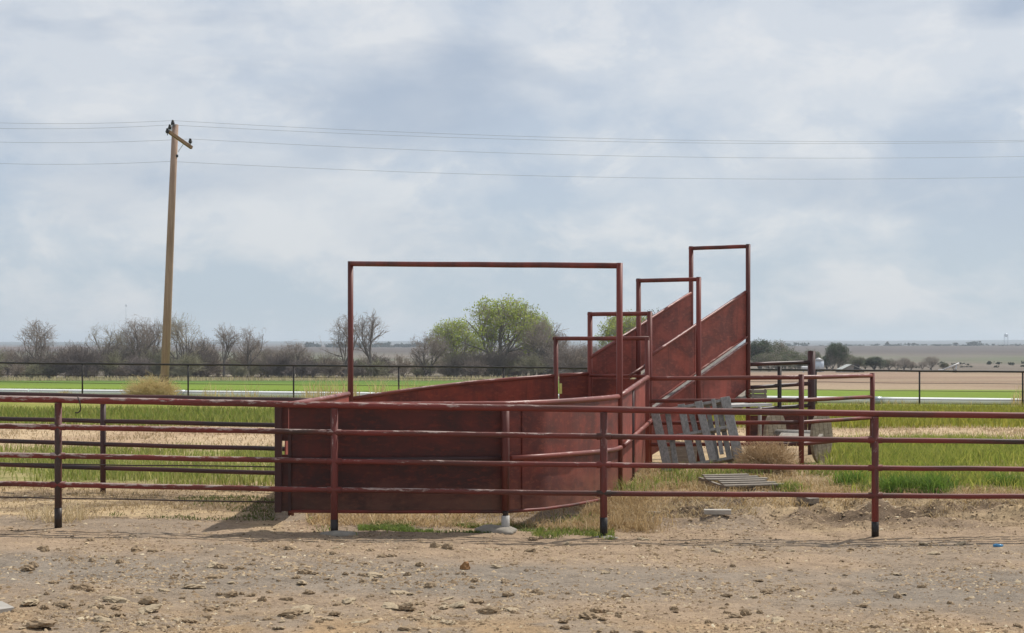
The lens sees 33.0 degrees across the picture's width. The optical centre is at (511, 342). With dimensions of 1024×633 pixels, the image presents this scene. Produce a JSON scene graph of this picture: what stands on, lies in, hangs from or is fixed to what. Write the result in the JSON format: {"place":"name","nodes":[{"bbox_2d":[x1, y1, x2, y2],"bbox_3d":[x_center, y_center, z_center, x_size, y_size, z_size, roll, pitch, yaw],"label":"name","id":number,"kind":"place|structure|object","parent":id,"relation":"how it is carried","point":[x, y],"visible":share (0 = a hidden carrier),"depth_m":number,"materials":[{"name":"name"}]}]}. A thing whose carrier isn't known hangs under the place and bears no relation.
{"place":"outdoors","nodes":[
{"label":"outdoors","id":0,"kind":"place"},
{"bbox_2d":[0,340,1023,632],"bbox_3d":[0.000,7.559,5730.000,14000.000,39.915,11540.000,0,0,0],"label":"ground","id":1,"kind":"structure","parent":0,"point":[938,384],"depth_m":16.52,"materials":[{"name":"soil"}]},
{"bbox_2d":[0,601,13,612],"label":"stone","id":2,"kind":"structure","parent":1,"relation":"on","point":[5,607],"depth_m":12.54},
{"bbox_2d":[21,564,34,571],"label":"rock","id":3,"kind":"object","parent":1,"relation":"on","point":[27,567],"visible":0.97,"depth_m":14.65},
{"bbox_2d":[21,599,39,604],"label":"dung clod","id":4,"kind":"object","parent":1,"relation":"on","point":[31,601],"visible":1,"depth_m":12.76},
{"bbox_2d":[23,620,55,628],"bbox_3d":[-3.239,1.930,11.828,0.278,0.058,0.196,-11,-9,32],"label":"dung clod","id":5,"kind":"object","parent":1,"relation":"on","point":[38,624],"visible":0.94,"depth_m":11.76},
{"bbox_2d":[17,317,72,377],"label":"bare tree","id":6,"kind":"object","parent":1,"relation":"on","point":[38,337],"visible":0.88,"depth_m":299.39,"materials":[{"name":"grey plant"}]},
{"bbox_2d":[53,601,70,606],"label":"stone","id":7,"kind":"object","parent":1,"relation":"on","point":[63,603],"visible":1,"depth_m":12.76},
{"bbox_2d":[49,342,89,376],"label":"bare tree","id":8,"kind":"object","parent":1,"relation":"on","point":[68,348],"visible":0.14,"depth_m":295.73,"materials":[{"name":"grey plant"}]},
{"bbox_2d":[70,583,93,589],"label":"dung clod","id":9,"kind":"object","parent":1,"relation":"on","point":[83,586],"visible":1,"depth_m":13.51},
{"bbox_2d":[92,615,112,621],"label":"stone","id":10,"kind":"object","parent":1,"relation":"on","point":[96,618],"visible":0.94,"depth_m":12.21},
{"bbox_2d":[82,322,131,377],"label":"bare tree","id":11,"kind":"object","parent":1,"relation":"on","point":[117,342],"visible":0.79,"depth_m":299.44,"materials":[{"name":"grey plant"}]},
{"bbox_2d":[102,596,129,602],"bbox_3d":[-2.978,1.936,12.994,0.239,0.045,0.118,8,5,23],"label":"rock","id":12,"kind":"object","parent":1,"relation":"on","point":[113,599],"visible":1,"depth_m":12.96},
{"bbox_2d":[111,604,122,609],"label":"dung clod","id":13,"kind":"object","parent":1,"relation":"on","point":[116,606],"visible":1,"depth_m":12.67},
{"bbox_2d":[112,316,160,377],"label":"bare tree","id":14,"kind":"object","parent":1,"relation":"on","point":[139,338],"visible":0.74,"depth_m":303.15,"materials":[{"name":"grey plant"}]},
{"bbox_2d":[131,545,143,551],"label":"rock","id":15,"kind":"object","parent":1,"relation":"on","point":[135,548],"visible":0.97,"depth_m":16.08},
{"bbox_2d":[138,596,158,604],"bbox_3d":[-2.730,1.942,12.972,0.162,0.076,0.132,-9,-17,29],"label":"dung clod","id":16,"kind":"object","parent":1,"relation":"on","point":[148,600],"visible":0.75,"depth_m":12.94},
{"bbox_2d":[137,603,162,613],"bbox_3d":[-2.655,1.947,12.640,0.168,0.038,0.214,-2,12,41],"label":"dung clod","id":17,"kind":"object","parent":1,"relation":"on","point":[149,608],"visible":1,"depth_m":12.61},
{"bbox_2d":[119,370,182,394],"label":"tumbleweed","id":18,"kind":"object","parent":1,"relation":"on","point":[149,388],"visible":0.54,"depth_m":76.35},
{"bbox_2d":[132,320,175,376],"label":"bare tree","id":19,"kind":"object","parent":1,"relation":"on","point":[158,334],"visible":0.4,"depth_m":307.25,"materials":[{"name":"grey plant"}]},
{"bbox_2d":[0,392,308,502],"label":"pipe fence","id":20,"kind":"object","parent":1,"relation":"on","point":[103,444],"visible":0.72,"depth_m":22.70,"materials":[{"name":"metal"}]},
{"bbox_2d":[160,120,192,386],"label":"utility pole","id":21,"kind":"object","parent":1,"relation":"on","point":[172,129],"visible":0.98,"depth_m":79.85,"materials":[{"name":"brown wood"}]},
{"bbox_2d":[1,125,984,143],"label":"power line wire","id":22,"kind":"object","parent":21,"relation":"attached to","point":[564,140],"visible":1,"depth_m":82.34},
{"bbox_2d":[0,161,1000,178],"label":"power line wire","id":23,"kind":"object","parent":21,"relation":"attached to","point":[491,174],"visible":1,"depth_m":81.94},
{"bbox_2d":[15,139,1023,157],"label":"power line wire","id":24,"kind":"object","parent":21,"relation":"attached to","point":[435,150],"visible":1,"depth_m":81.43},
{"bbox_2d":[26,120,1016,141],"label":"power line wire","id":25,"kind":"object","parent":21,"relation":"attached to","point":[532,136],"visible":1,"depth_m":82.42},
{"bbox_2d":[156,312,208,377],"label":"bare tree","id":26,"kind":"object","parent":1,"relation":"on","point":[177,328],"visible":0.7,"depth_m":296.88,"materials":[{"name":"grey plant"}]},
{"bbox_2d":[181,618,197,622],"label":"dung clod","id":27,"kind":"object","parent":1,"relation":"on","point":[189,620],"visible":1,"depth_m":12.23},
{"bbox_2d":[183,584,206,588],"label":"dung clod","id":28,"kind":"object","parent":1,"relation":"on","point":[193,586],"visible":1,"depth_m":13.76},
{"bbox_2d":[184,333,219,375],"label":"bare tree","id":29,"kind":"object","parent":1,"relation":"on","point":[204,347],"visible":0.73,"depth_m":300.00,"materials":[{"name":"grey plant"}]},
{"bbox_2d":[203,606,216,610],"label":"dung clod","id":30,"kind":"object","parent":1,"relation":"on","point":[210,608],"visible":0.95,"depth_m":12.83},
{"bbox_2d":[205,574,223,578],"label":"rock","id":31,"kind":"object","parent":1,"relation":"on","point":[215,576],"visible":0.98,"depth_m":14.32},
{"bbox_2d":[213,563,227,568],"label":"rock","id":32,"kind":"object","parent":1,"relation":"on","point":[219,566],"visible":0.94,"depth_m":15.07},
{"bbox_2d":[214,323,242,375],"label":"bare tree","id":33,"kind":"object","parent":1,"relation":"on","point":[223,337],"visible":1,"depth_m":295.75,"materials":[{"name":"grey plant"}]},
{"bbox_2d":[224,591,237,597],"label":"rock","id":34,"kind":"object","parent":1,"relation":"on","point":[228,594],"visible":1,"depth_m":13.48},
{"bbox_2d":[227,327,266,376],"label":"bare tree","id":35,"kind":"object","parent":1,"relation":"on","point":[252,347],"visible":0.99,"depth_m":298.61,"materials":[{"name":"grey plant"}]},
{"bbox_2d":[254,345,282,376],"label":"bare tree","id":36,"kind":"object","parent":1,"relation":"on","point":[270,353],"visible":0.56,"depth_m":299.47,"materials":[{"name":"grey plant"}]},
{"bbox_2d":[278,608,303,616],"bbox_3d":[-1.617,1.969,12.615,0.206,0.042,0.153,-6,0,-29],"label":"dung clod","id":37,"kind":"object","parent":1,"relation":"on","point":[295,611],"visible":1,"depth_m":12.57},
{"bbox_2d":[276,339,313,376],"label":"bare tree","id":38,"kind":"object","parent":1,"relation":"on","point":[295,350],"visible":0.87,"depth_m":296.53,"materials":[{"name":"grey plant"}]},
{"bbox_2d":[0,338,603,377],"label":"thicket","id":39,"kind":"object","parent":1,"relation":"on","point":[515,358],"visible":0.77,"depth_m":292.52,"materials":[{"name":"plant"}]},
{"bbox_2d":[291,604,313,613],"bbox_3d":[-1.561,1.984,12.807,0.241,0.056,0.278,-12,9,-21],"label":"dung clod","id":40,"kind":"object","parent":1,"relation":"on","point":[307,608],"visible":0.56,"depth_m":12.78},
{"bbox_2d":[297,569,311,573],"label":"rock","id":41,"kind":"object","parent":1,"relation":"on","point":[306,571],"visible":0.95,"depth_m":14.73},
{"bbox_2d":[318,313,365,376],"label":"bare tree","id":42,"kind":"object","parent":1,"relation":"on","point":[341,338],"visible":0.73,"depth_m":299.10,"materials":[{"name":"grey plant"}]},
{"bbox_2d":[342,597,356,603],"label":"dung clod","id":43,"kind":"object","parent":1,"relation":"on","point":[347,600],"visible":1,"depth_m":13.25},
{"bbox_2d":[353,308,388,376],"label":"bare tree","id":44,"kind":"object","parent":1,"relation":"on","point":[371,330],"visible":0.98,"depth_m":301.72,"materials":[{"name":"grey plant"}]},
{"bbox_2d":[366,572,384,577],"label":"dung clod","id":45,"kind":"object","parent":1,"relation":"on","point":[374,574],"visible":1,"depth_m":14.79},
{"bbox_2d":[382,602,399,609],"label":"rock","id":46,"kind":"object","parent":1,"relation":"on","point":[389,605],"visible":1,"depth_m":13.08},
{"bbox_2d":[388,590,404,593],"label":"dung clod","id":47,"kind":"object","parent":1,"relation":"on","point":[395,592],"visible":1,"depth_m":13.77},
{"bbox_2d":[398,602,415,610],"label":"dung clod","id":48,"kind":"object","parent":1,"relation":"on","point":[410,606],"visible":1,"depth_m":13.01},
{"bbox_2d":[397,625,420,630],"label":"dung clod","id":49,"kind":"object","parent":1,"relation":"on","point":[407,628],"visible":1,"depth_m":12.06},
{"bbox_2d":[407,329,450,376],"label":"bare tree","id":50,"kind":"object","parent":1,"relation":"on","point":[434,345],"visible":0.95,"depth_m":296.16,"materials":[{"name":"grey plant"}]},
{"bbox_2d":[424,581,436,587],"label":"dung clod","id":51,"kind":"object","parent":1,"relation":"on","point":[430,584],"visible":1,"depth_m":14.20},
{"bbox_2d":[430,541,439,547],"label":"dung clod","id":52,"kind":"object","parent":1,"relation":"on","point":[433,544],"visible":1,"depth_m":16.92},
{"bbox_2d":[441,542,453,549],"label":"dung clod","id":53,"kind":"object","parent":1,"relation":"on","point":[447,545],"visible":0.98,"depth_m":16.86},
{"bbox_2d":[439,620,455,624],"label":"dung clod","id":54,"kind":"object","parent":1,"relation":"on","point":[448,622],"visible":1,"depth_m":12.39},
{"bbox_2d":[426,317,486,374],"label":"cottonwood tree","id":55,"kind":"object","parent":1,"relation":"on","point":[451,332],"visible":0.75,"depth_m":316.42,"materials":[{"name":"green plant"}]},
{"bbox_2d":[449,600,466,607],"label":"stone","id":56,"kind":"object","parent":1,"relation":"on","point":[462,603],"visible":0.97,"depth_m":13.14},
{"bbox_2d":[275,261,652,534],"bbox_3d":[-0.240,0.484,22.638,4.682,3.331,8.819,0,0,0],"label":"cattle pen","id":57,"kind":"object","parent":1,"relation":"on","point":[539,390],"visible":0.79,"depth_m":18.52,"materials":[{"name":"paint"}]},
{"bbox_2d":[460,561,470,569],"bbox_3d":[-0.415,1.995,15.344,0.092,0.096,0.099,5,10,-39],"label":"orange lump","id":58,"kind":"object","parent":1,"relation":"on","point":[465,565],"visible":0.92,"depth_m":15.33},
{"bbox_2d":[470,598,483,603],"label":"dung clod","id":59,"kind":"object","parent":1,"relation":"on","point":[476,601],"visible":0.99,"depth_m":13.38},
{"bbox_2d":[476,605,502,613],"bbox_3d":[-0.183,2.007,12.954,0.231,0.068,0.147,-9,-4,-2],"label":"dung clod","id":60,"kind":"object","parent":1,"relation":"on","point":[489,609],"visible":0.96,"depth_m":12.91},
{"bbox_2d":[457,293,544,376],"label":"cottonwood tree","id":61,"kind":"object","parent":1,"relation":"on","point":[503,319],"visible":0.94,"depth_m":298.64,"materials":[{"name":"green plant"}]},
{"bbox_2d":[502,591,514,595],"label":"dung clod","id":62,"kind":"object","parent":1,"relation":"on","point":[506,593],"visible":1,"depth_m":13.80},
{"bbox_2d":[0,389,1020,404],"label":"irrigation pipe","id":63,"kind":"object","parent":1,"relation":"on","point":[953,401],"visible":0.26,"depth_m":75.45,"materials":[{"name":"metal"}]},
{"bbox_2d":[0,395,1023,538],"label":"pipe fence","id":64,"kind":"object","parent":1,"relation":"on","point":[334,461],"visible":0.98,"depth_m":18.11,"materials":[{"name":"metal"}]},
{"bbox_2d":[0,374,1023,427],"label":"tall grass","id":65,"kind":"structure","parent":1,"relation":"on","point":[228,414],"depth_m":56.09,"materials":[{"name":"plant"}]},
{"bbox_2d":[0,362,1023,406],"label":"pipe fence","id":66,"kind":"object","parent":1,"relation":"on","point":[503,367],"visible":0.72,"depth_m":75.81,"materials":[{"name":"metal"}]},
{"bbox_2d":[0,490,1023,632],"bbox_3d":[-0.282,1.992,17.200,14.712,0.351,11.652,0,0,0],"label":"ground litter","id":67,"kind":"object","parent":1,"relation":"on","point":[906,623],"visible":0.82,"depth_m":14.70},
{"bbox_2d":[0,429,1023,540],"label":"green weeds","id":68,"kind":"object","parent":1,"relation":"on","point":[919,454],"visible":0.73,"depth_m":24.58,"materials":[{"name":"green plant"}]},
{"bbox_2d":[0,421,1023,533],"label":"dry straw","id":69,"kind":"object","parent":1,"relation":"on","point":[629,510],"visible":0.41,"depth_m":20.77,"materials":[{"name":"plant"}]},
{"bbox_2d":[515,310,553,374],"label":"cottonwood tree","id":70,"kind":"object","parent":1,"relation":"on","point":[542,319],"visible":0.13,"depth_m":321.59,"materials":[{"name":"green plant"}]},
{"bbox_2d":[512,316,570,374],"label":"bare tree","id":71,"kind":"object","parent":1,"relation":"on","point":[540,340],"visible":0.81,"depth_m":295.55,"materials":[{"name":"grey plant"}]},
{"bbox_2d":[576,343,600,355],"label":"bare tree","id":72,"kind":"object","parent":1,"relation":"on","point":[594,349],"visible":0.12,"depth_m":300.59,"materials":[{"name":"grey plant"}]},
{"bbox_2d":[579,611,598,619],"bbox_3d":[0.571,2.026,12.818,0.138,0.062,0.178,1,-4,36],"label":"dung clod","id":73,"kind":"object","parent":1,"relation":"on","point":[587,615],"visible":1,"depth_m":12.78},
{"bbox_2d":[589,606,600,612],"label":"dung clod","id":74,"kind":"object","parent":1,"relation":"on","point":[596,609],"visible":0.73,"depth_m":13.10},
{"bbox_2d":[595,309,646,347],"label":"cottonwood tree","id":75,"kind":"object","parent":1,"relation":"on","point":[630,322],"visible":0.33,"depth_m":310.57,"materials":[{"name":"green plant"}]},
{"bbox_2d":[304,340,1023,368],"bbox_3d":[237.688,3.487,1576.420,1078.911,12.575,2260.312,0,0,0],"label":"woods","id":76,"kind":"object","parent":1,"relation":"on","point":[388,343],"visible":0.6,"depth_m":2398.44,"materials":[{"name":"grey plant"}]},
{"bbox_2d":[587,244,750,462],"bbox_3d":[2.537,0.255,27.746,1.306,3.774,3.398,0,0,37],"label":"loading chute","id":77,"kind":"object","parent":1,"relation":"on","point":[681,344],"visible":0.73,"depth_m":27.80,"materials":[{"name":"red paint"}]},
{"bbox_2d":[666,441,696,462],"bbox_3d":[2.552,1.722,26.300,0.551,0.453,0.110,0,0,0],"label":"plywood sheet","id":78,"kind":"object","parent":1,"relation":"on","point":[682,454],"visible":0.16,"depth_m":26.30,"materials":[{"name":"brown wood"}]},
{"bbox_2d":[650,396,743,471],"bbox_3d":[2.680,1.339,25.105,1.328,1.095,0.600,0,0,0],"label":"wooden pallet","id":79,"kind":"object","parent":1,"relation":"on","point":[708,428],"visible":0.66,"depth_m":25.08,"materials":[{"name":"grey wood"}]},
{"bbox_2d":[704,509,730,514],"bbox_3d":[2.346,1.938,19.731,0.310,0.055,0.120,0,0,5],"label":"wood offcut","id":80,"kind":"object","parent":1,"relation":"on","point":[717,511],"visible":1,"depth_m":19.67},
{"bbox_2d":[728,613,742,617],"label":"dung clod","id":81,"kind":"object","parent":1,"relation":"on","point":[735,615],"visible":1,"depth_m":12.99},
{"bbox_2d":[698,473,783,491],"bbox_3d":[2.951,1.830,22.394,0.842,0.163,1.108,0,0,-14],"label":"wooden pallet","id":82,"kind":"object","parent":1,"relation":"on","point":[743,479],"visible":0.89,"depth_m":22.29,"materials":[{"name":"grey wood"}]},
{"bbox_2d":[740,609,751,615],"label":"dung clod","id":83,"kind":"object","parent":1,"relation":"on","point":[744,612],"visible":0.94,"depth_m":13.07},
{"bbox_2d":[721,403,771,455],"bbox_3d":[3.776,1.492,28.175,0.826,0.984,0.564,0,0,-29],"label":"work bench","id":84,"kind":"object","parent":1,"relation":"on","point":[759,405],"visible":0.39,"depth_m":28.00,"materials":[{"name":"white paint"}]},
{"bbox_2d":[731,390,747,408],"bbox_3d":[3.730,0.962,28.600,0.246,0.473,0.784,0,0,32],"label":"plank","id":85,"kind":"object","parent":84,"relation":"on","point":[742,395],"visible":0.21,"depth_m":28.67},
{"bbox_2d":[749,389,766,402],"bbox_3d":[4.060,0.887,28.544,0.260,0.230,0.313,0,0,0],"label":"slatted crate","id":86,"kind":"object","parent":84,"relation":"on","point":[753,391],"visible":0.75,"depth_m":28.40,"materials":[{"name":"grey wood"}]},
{"bbox_2d":[750,337,774,368],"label":"evergreen tree","id":87,"kind":"object","parent":1,"relation":"on","point":[758,348],"visible":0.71,"depth_m":398.66,"materials":[{"name":"green plant"}]},
{"bbox_2d":[651,373,874,464],"bbox_3d":[4.167,1.287,26.109,4.097,1.624,1.271,0,0,-25],"label":"pipe fence","id":88,"kind":"object","parent":1,"relation":"on","point":[801,400],"visible":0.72,"depth_m":25.68,"materials":[{"name":"metal"}]},
{"bbox_2d":[760,588,772,593],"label":"dung clod","id":89,"kind":"object","parent":1,"relation":"on","point":[768,591],"visible":1,"depth_m":14.36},
{"bbox_2d":[732,431,801,476],"bbox_3d":[3.610,1.666,24.599,1.022,0.924,0.901,0,0,0],"label":"tumbleweed","id":90,"kind":"object","parent":1,"relation":"on","point":[758,453],"visible":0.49,"depth_m":24.45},
{"bbox_2d":[751,351,783,371],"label":"bushy tree","id":91,"kind":"object","parent":1,"relation":"on","point":[768,357],"visible":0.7,"depth_m":384.47,"materials":[{"name":"green plant"}]},
{"bbox_2d":[771,616,784,622],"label":"stone","id":92,"kind":"object","parent":1,"relation":"on","point":[777,619],"visible":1,"depth_m":12.78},
{"bbox_2d":[766,339,794,368],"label":"bushy tree","id":93,"kind":"object","parent":1,"relation":"on","point":[781,346],"visible":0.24,"depth_m":408.91,"materials":[{"name":"green plant"}]},
{"bbox_2d":[750,351,814,454],"bbox_3d":[4.572,1.135,29.268,1.430,1.976,0.138,0,0,-30],"label":"docking rail","id":94,"kind":"object","parent":1,"relation":"on","point":[810,383],"visible":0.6,"depth_m":29.33,"materials":[{"name":"metal"}]},
{"bbox_2d":[775,354,796,368],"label":"bushy tree","id":95,"kind":"object","parent":1,"relation":"on","point":[785,359],"visible":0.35,"depth_m":389.12,"materials":[{"name":"green plant"}]},
{"bbox_2d":[780,350,807,368],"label":"bushy tree","id":96,"kind":"object","parent":1,"relation":"on","point":[793,354],"visible":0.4,"depth_m":398.60,"materials":[{"name":"green plant"}]},
{"bbox_2d":[763,415,832,462],"bbox_3d":[4.503,1.491,27.200,0.825,0.830,0.830,0,0,32],"label":"cable reel","id":97,"kind":"object","parent":1,"relation":"on","point":[824,429],"visible":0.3,"depth_m":27.10,"materials":[{"name":"grey wood"}]},
{"bbox_2d":[779,433,822,436],"bbox_3d":[4.503,1.471,26.970,0.700,0.094,0.148,0,0,32],"label":"plank","id":98,"kind":"object","parent":97,"relation":"on","point":[797,434],"visible":0.29,"depth_m":27.03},
{"bbox_2d":[792,356,807,368],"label":"bushy tree","id":99,"kind":"object","parent":1,"relation":"on","point":[800,359],"visible":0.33,"depth_m":393.91,"materials":[{"name":"green plant"}]},
{"bbox_2d":[796,497,818,504],"bbox_3d":[3.556,1.891,20.784,0.160,0.102,0.246,0,0,-29],"label":"wood block","id":100,"kind":"object","parent":1,"relation":"on","point":[811,500],"depth_m":20.69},
{"bbox_2d":[801,348,824,359],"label":"bushy tree","id":101,"kind":"object","parent":1,"relation":"on","point":[818,355],"visible":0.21,"depth_m":418.95,"materials":[{"name":"green plant"}]},
{"bbox_2d":[815,358,823,371],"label":"grain bin","id":102,"kind":"object","parent":1,"relation":"on","point":[819,363],"visible":0.69,"depth_m":368.95,"materials":[{"name":"metal"}]},
{"bbox_2d":[822,357,833,368],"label":"evergreen tree","id":103,"kind":"object","parent":1,"relation":"on","point":[826,365],"visible":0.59,"depth_m":419.42,"materials":[{"name":"green plant"}]},
{"bbox_2d":[823,342,852,368],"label":"evergreen tree","id":104,"kind":"object","parent":1,"relation":"on","point":[834,350],"visible":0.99,"depth_m":394.08,"materials":[{"name":"green plant"}]},
{"bbox_2d":[831,622,844,627],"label":"dung clod","id":105,"kind":"object","parent":1,"relation":"on","point":[837,625],"visible":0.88,"depth_m":12.69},
{"bbox_2d":[835,354,855,367],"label":"bushy tree","id":106,"kind":"object","parent":1,"relation":"on","point":[849,358],"visible":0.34,"depth_m":423.96,"materials":[{"name":"green plant"}]},
{"bbox_2d":[836,364,862,371],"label":"farm shed","id":107,"kind":"structure","parent":1,"relation":"on","point":[851,366],"depth_m":357.50,"materials":[{"name":"metal"}]},
{"bbox_2d":[844,356,865,366],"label":"bushy tree","id":108,"kind":"object","parent":1,"relation":"on","point":[857,360],"visible":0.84,"depth_m":408.97,"materials":[{"name":"green plant"}]},
{"bbox_2d":[861,356,886,369],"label":"tree","id":109,"kind":"object","parent":1,"relation":"on","point":[875,361],"visible":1,"depth_m":399.18,"materials":[{"name":"green plant"}]},
{"bbox_2d":[882,358,896,369],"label":"bushy tree","id":110,"kind":"object","parent":1,"relation":"on","point":[887,364],"visible":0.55,"depth_m":404.62,"materials":[{"name":"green plant"}]},
{"bbox_2d":[889,360,904,369],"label":"bare tree","id":111,"kind":"object","parent":1,"relation":"on","point":[894,362],"visible":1,"depth_m":399.76,"materials":[{"name":"grey plant"}]},
{"bbox_2d":[897,357,910,369],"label":"bare tree","id":112,"kind":"object","parent":1,"relation":"on","point":[905,362],"visible":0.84,"depth_m":409.58,"materials":[{"name":"grey plant"}]},
{"bbox_2d":[922,355,941,369],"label":"bare tree","id":113,"kind":"object","parent":1,"relation":"on","point":[933,358],"visible":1,"depth_m":409.62,"materials":[{"name":"grey plant"}]},
{"bbox_2d":[0,0,1023,341],"label":"sky","id":114,"kind":"structure","parent":0,"point":[846,246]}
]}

